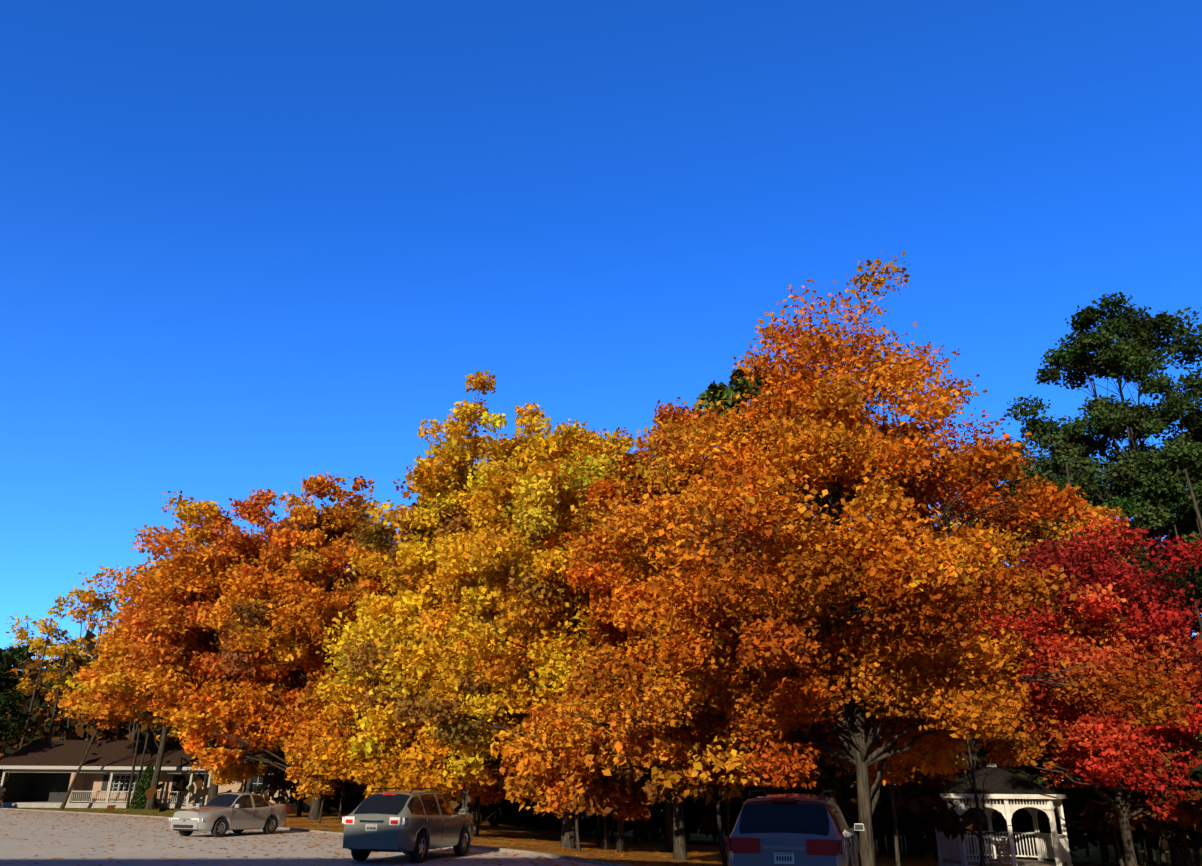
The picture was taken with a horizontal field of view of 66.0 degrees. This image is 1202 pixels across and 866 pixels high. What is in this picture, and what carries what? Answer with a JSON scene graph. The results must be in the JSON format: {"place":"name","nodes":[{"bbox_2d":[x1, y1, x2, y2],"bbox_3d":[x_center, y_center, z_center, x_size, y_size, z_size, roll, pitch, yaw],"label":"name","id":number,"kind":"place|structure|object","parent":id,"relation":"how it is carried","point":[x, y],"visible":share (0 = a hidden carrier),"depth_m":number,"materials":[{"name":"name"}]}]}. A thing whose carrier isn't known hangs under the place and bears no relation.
{"place":"outdoors","nodes":[
{"label":"outdoors","id":0,"kind":"place"},
{"bbox_2d":[0,809,602,865],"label":"parking lot pavement","id":1,"kind":"structure","parent":0,"point":[18,850],"depth_m":27.77,"materials":[{"name":"grey gravel"}]},
{"bbox_2d":[169,792,289,836],"bbox_3d":[-14.195,14.478,35.577,2.105,1.813,4.665,-8,-22,21],"label":"car","id":2,"kind":"object","parent":1,"relation":"on","point":[219,815],"visible":1,"depth_m":34.90,"materials":[{"name":"grey paint"}]},
{"bbox_2d":[0,808,632,865],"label":"kerb","id":3,"kind":"structure","parent":1,"relation":"on","point":[584,860],"depth_m":27.87,"materials":[{"name":"concrete"}]},
{"bbox_2d":[342,788,475,862],"bbox_3d":[-5.043,10.551,25.059,2.151,1.766,4.825,-5,-22,15],"label":"car","id":4,"kind":"object","parent":1,"relation":"on","point":[415,824],"visible":1,"depth_m":23.48,"materials":[{"name":"grey paint"}]},
{"bbox_2d":[726,789,864,865],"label":"suv","id":5,"kind":"object","parent":1,"relation":"on","point":[793,829],"visible":1,"depth_m":14.78,"materials":[{"name":"grey paint"}]},
{"bbox_2d":[0,799,1201,865],"bbox_3d":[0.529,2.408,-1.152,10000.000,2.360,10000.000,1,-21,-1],"label":"ground","id":6,"kind":"structure","parent":0,"point":[702,843],"depth_m":44.56,"materials":[{"name":"brown soil"}]},
{"bbox_2d":[0,643,34,748],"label":"dark tree","id":7,"kind":"object","parent":6,"relation":"on","point":[10,656],"visible":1,"depth_m":73.67,"materials":[{"name":"green plant"}]},
{"bbox_2d":[4,614,82,788],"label":"tree","id":8,"kind":"object","parent":6,"relation":"on","point":[26,634],"visible":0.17,"depth_m":106.27,"materials":[{"name":"orange plant"}]},
{"bbox_2d":[14,565,129,739],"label":"tree","id":9,"kind":"object","parent":6,"relation":"on","point":[93,601],"visible":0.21,"depth_m":94.77,"materials":[{"name":"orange plant"}]},
{"bbox_2d":[57,655,152,808],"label":"leaning tree","id":10,"kind":"object","parent":6,"relation":"on","point":[108,721],"visible":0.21,"depth_m":68.48,"materials":[{"name":"orange plant"}]},
{"bbox_2d":[44,571,185,740],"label":"tree","id":11,"kind":"object","parent":6,"relation":"on","point":[57,684],"depth_m":78.54,"materials":[{"name":"orange plant"}]},
{"bbox_2d":[129,763,158,808],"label":"cone shrub","id":12,"kind":"object","parent":6,"relation":"on","point":[138,799],"visible":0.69,"depth_m":68.27,"materials":[{"name":"green plant"}]},
{"bbox_2d":[119,721,170,740],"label":"understory tree","id":13,"kind":"object","parent":6,"relation":"on","point":[124,725],"depth_m":85.68,"materials":[{"name":"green plant"}]},
{"bbox_2d":[87,511,211,809],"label":"tree","id":14,"kind":"object","parent":6,"relation":"on","point":[150,804],"visible":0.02,"depth_m":68.37,"materials":[{"name":"orange plant"}]},
{"bbox_2d":[2,807,305,816],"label":"lawn grass","id":15,"kind":"structure","parent":6,"relation":"on","point":[121,810],"depth_m":64.65,"materials":[{"name":"plant"}]},
{"bbox_2d":[0,740,362,808],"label":"house","id":16,"kind":"structure","parent":6,"relation":"on","point":[39,771],"depth_m":71.41,"materials":[{"name":"brick"}]},
{"bbox_2d":[71,488,336,803],"bbox_3d":[-24.050,13.688,59.264,15.394,20.661,17.183,1,-21,-1],"label":"tree","id":17,"kind":"object","parent":6,"relation":"on","point":[170,638],"visible":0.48,"depth_m":55.32,"materials":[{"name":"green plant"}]},
{"bbox_2d":[165,472,412,819],"bbox_3d":[-16.402,12.537,54.700,16.072,19.664,14.566,1,-21,-1],"label":"tree","id":18,"kind":"object","parent":6,"relation":"on","point":[264,634],"visible":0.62,"depth_m":51.63,"materials":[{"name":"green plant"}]},
{"bbox_2d":[259,745,341,806],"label":"understory tree","id":19,"kind":"object","parent":6,"relation":"on","point":[279,780],"visible":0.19,"depth_m":64.68,"materials":[{"name":"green plant"}]},
{"bbox_2d":[281,701,364,823],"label":"sapling tree","id":20,"kind":"object","parent":6,"relation":"on","point":[298,749],"visible":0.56,"depth_m":46.73,"materials":[{"name":"orange plant"}]},
{"bbox_2d":[322,729,367,819],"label":"sapling tree","id":21,"kind":"object","parent":6,"relation":"on","point":[350,781],"visible":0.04,"depth_m":51.45,"materials":[{"name":"orange plant"}]},
{"bbox_2d":[307,476,400,812],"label":"tree","id":22,"kind":"object","parent":6,"relation":"on","point":[355,486],"depth_m":68.99,"materials":[{"name":"orange plant"}]},
{"bbox_2d":[306,675,431,797],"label":"sapling tree","id":23,"kind":"object","parent":6,"relation":"on","point":[372,753],"visible":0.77,"depth_m":39.96,"materials":[{"name":"yellow plant"}]},
{"bbox_2d":[306,475,436,658],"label":"tree","id":24,"kind":"object","parent":6,"relation":"on","point":[365,583],"visible":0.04,"depth_m":53.78,"materials":[{"name":"orange plant"}]},
{"bbox_2d":[0,807,876,865],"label":"fallen leaves","id":25,"kind":"object","parent":6,"relation":"on","point":[544,838],"depth_m":33.02,"materials":[{"name":"orange plant"}]},
{"bbox_2d":[315,370,590,831],"bbox_3d":[-6.273,8.217,46.592,14.720,22.404,15.526,-19,-28,41],"label":"gold tree","id":26,"kind":"object","parent":6,"relation":"on","point":[396,650],"visible":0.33,"depth_m":44.22,"materials":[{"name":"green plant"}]},
{"bbox_2d":[383,677,545,808],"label":"sapling tree","id":27,"kind":"object","parent":6,"relation":"on","point":[446,771],"visible":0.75,"depth_m":34.67,"materials":[{"name":"yellow plant"}]},
{"bbox_2d":[417,701,544,836],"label":"sapling tree","id":28,"kind":"object","parent":6,"relation":"on","point":[490,794],"visible":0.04,"depth_m":38.03,"materials":[{"name":"orange plant"}]},
{"bbox_2d":[448,785,529,823],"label":"understory tree","id":29,"kind":"object","parent":6,"relation":"on","point":[496,790],"depth_m":54.81,"materials":[{"name":"orange plant"}]},
{"bbox_2d":[390,419,665,848],"bbox_3d":[-1.412,7.256,35.038,12.375,16.054,11.655,1,-21,-1],"label":"gold tree","id":30,"kind":"object","parent":6,"relation":"on","point":[528,594],"visible":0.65,"depth_m":32.82,"materials":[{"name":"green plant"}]},
{"bbox_2d":[490,670,650,850],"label":"sapling tree","id":31,"kind":"object","parent":6,"relation":"on","point":[616,790],"visible":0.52,"depth_m":30.21,"materials":[{"name":"orange plant"}]},
{"bbox_2d":[542,753,652,846],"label":"sapling tree","id":32,"kind":"object","parent":6,"relation":"on","point":[598,828],"depth_m":36.40,"materials":[{"name":"orange plant"}]},
{"bbox_2d":[0,520,1201,856],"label":"forest foliage","id":33,"kind":"object","parent":6,"relation":"on","point":[512,814],"visible":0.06,"depth_m":60.41,"materials":[{"name":"green plant"}]},
{"bbox_2d":[19,462,1201,865],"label":"forest trunks","id":34,"kind":"object","parent":6,"relation":"on","point":[1151,852],"visible":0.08,"depth_m":44.92,"materials":[{"name":"brown plant"}]},
{"bbox_2d":[578,772,650,822],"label":"understory tree","id":35,"kind":"object","parent":6,"relation":"on","point":[646,775],"visible":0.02,"depth_m":56.47,"materials":[{"name":"orange plant"}]},
{"bbox_2d":[579,676,698,843],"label":"understory tree","id":36,"kind":"object","parent":6,"relation":"on","point":[584,816],"depth_m":41.54,"materials":[{"name":"orange plant"}]},
{"bbox_2d":[524,397,761,859],"bbox_3d":[2.518,5.947,30.118,9.712,15.076,8.110,1,-21,-1],"label":"tree","id":37,"kind":"object","parent":6,"relation":"on","point":[614,604],"visible":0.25,"depth_m":29.39,"materials":[{"name":"orange plant"}]},
{"bbox_2d":[647,765,741,843],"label":"understory tree","id":38,"kind":"object","parent":6,"relation":"on","point":[701,811],"visible":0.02,"depth_m":52.79,"materials":[{"name":"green plant"}]},
{"bbox_2d":[584,643,831,865],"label":"sapling tree","id":39,"kind":"object","parent":6,"relation":"on","point":[705,760],"visible":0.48,"depth_m":23.39,"materials":[{"name":"orange plant"}]},
{"bbox_2d":[687,758,804,861],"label":"sapling tree","id":40,"kind":"object","parent":6,"relation":"on","point":[729,793],"depth_m":28.39,"materials":[{"name":"orange plant"}]},
{"bbox_2d":[693,369,812,793],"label":"tree","id":41,"kind":"object","parent":6,"relation":"on","point":[716,395],"visible":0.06,"depth_m":49.53,"materials":[{"name":"green plant"}]},
{"bbox_2d":[720,767,849,806],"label":"understory tree","id":42,"kind":"object","parent":6,"relation":"on","point":[742,800],"visible":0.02,"depth_m":49.41,"materials":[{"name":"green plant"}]},
{"bbox_2d":[776,740,900,838],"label":"understory tree","id":43,"kind":"object","parent":6,"relation":"on","point":[849,801],"visible":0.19,"depth_m":40.38,"materials":[{"name":"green plant"}]},
{"bbox_2d":[793,612,970,865],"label":"sapling tree","id":44,"kind":"object","parent":6,"relation":"on","point":[939,759],"visible":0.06,"depth_m":24.05,"materials":[{"name":"orange plant"}]},
{"bbox_2d":[570,250,1201,865],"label":"tall tree","id":45,"kind":"object","parent":6,"relation":"on","point":[776,598],"visible":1,"depth_m":19.80,"materials":[{"name":"orange plant"}]},
{"bbox_2d":[831,517,992,855],"bbox_3d":[15.326,13.654,50.854,13.516,18.059,12.511,1,-21,-1],"label":"tree","id":46,"kind":"object","parent":6,"relation":"on","point":[913,836],"depth_m":47.68,"materials":[{"name":"orange plant"}]},
{"bbox_2d":[841,674,1013,865],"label":"understory tree","id":47,"kind":"object","parent":6,"relation":"on","point":[916,797],"visible":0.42,"depth_m":28.50,"materials":[{"name":"green plant"}]},
{"bbox_2d":[815,375,1141,857],"bbox_3d":[15.837,7.656,40.605,12.854,21.194,14.105,1,-21,-1],"label":"tree","id":48,"kind":"object","parent":6,"relation":"on","point":[1098,516],"visible":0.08,"depth_m":40.03,"materials":[{"name":"orange plant"}]},
{"bbox_2d":[910,482,1082,754],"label":"tree","id":49,"kind":"object","parent":6,"relation":"on","point":[956,523],"depth_m":55.52,"materials":[{"name":"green plant"}]},
{"bbox_2d":[989,844,1010,865],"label":"chair","id":50,"kind":"object","parent":6,"relation":"on","point":[1001,854],"visible":1,"depth_m":28.74,"materials":[{"name":"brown wood"}]},
{"bbox_2d":[933,755,1072,865],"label":"gazebo","id":51,"kind":"object","parent":6,"relation":"on","point":[1000,784],"visible":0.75,"depth_m":31.20,"materials":[{"name":"white paint"}]},
{"bbox_2d":[980,749,1118,865],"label":"understory tree","id":52,"kind":"object","parent":6,"relation":"on","point":[1073,834],"depth_m":37.61,"materials":[{"name":"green plant"}]},
{"bbox_2d":[941,510,1201,865],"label":"red tree","id":53,"kind":"object","parent":6,"relation":"on","point":[1103,608],"visible":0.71,"depth_m":28.78,"materials":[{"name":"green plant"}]},
{"bbox_2d":[960,292,1201,747],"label":"pine tree","id":54,"kind":"object","parent":6,"relation":"on","point":[1149,485],"visible":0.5,"depth_m":44.70,"materials":[{"name":"green plant"}]},
{"bbox_2d":[996,728,1187,865],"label":"understory tree","id":55,"kind":"object","parent":6,"relation":"on","point":[1070,813],"visible":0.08,"depth_m":33.12,"materials":[{"name":"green plant"}]},
{"bbox_2d":[1002,510,1196,861],"bbox_3d":[29.761,14.479,57.005,15.909,22.282,11.946,-17,-27,38],"label":"tree","id":56,"kind":"object","parent":6,"relation":"on","point":[1107,855],"depth_m":53.28,"materials":[{"name":"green plant"}]},
{"bbox_2d":[1078,685,1201,865],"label":"understory tree","id":57,"kind":"object","parent":6,"relation":"on","point":[1181,829],"visible":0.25,"depth_m":28.52,"materials":[{"name":"red plant"}]},
{"bbox_2d":[1187,763,1201,788],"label":"understory tree","id":58,"kind":"object","parent":6,"relation":"on","point":[1195,774],"visible":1,"depth_m":24.78,"materials":[{"name":"green plant"}]},
{"bbox_2d":[0,0,1201,780],"label":"sky","id":59,"kind":"structure","parent":0,"point":[245,245],"materials":[{"name":"blue"}]}
]}

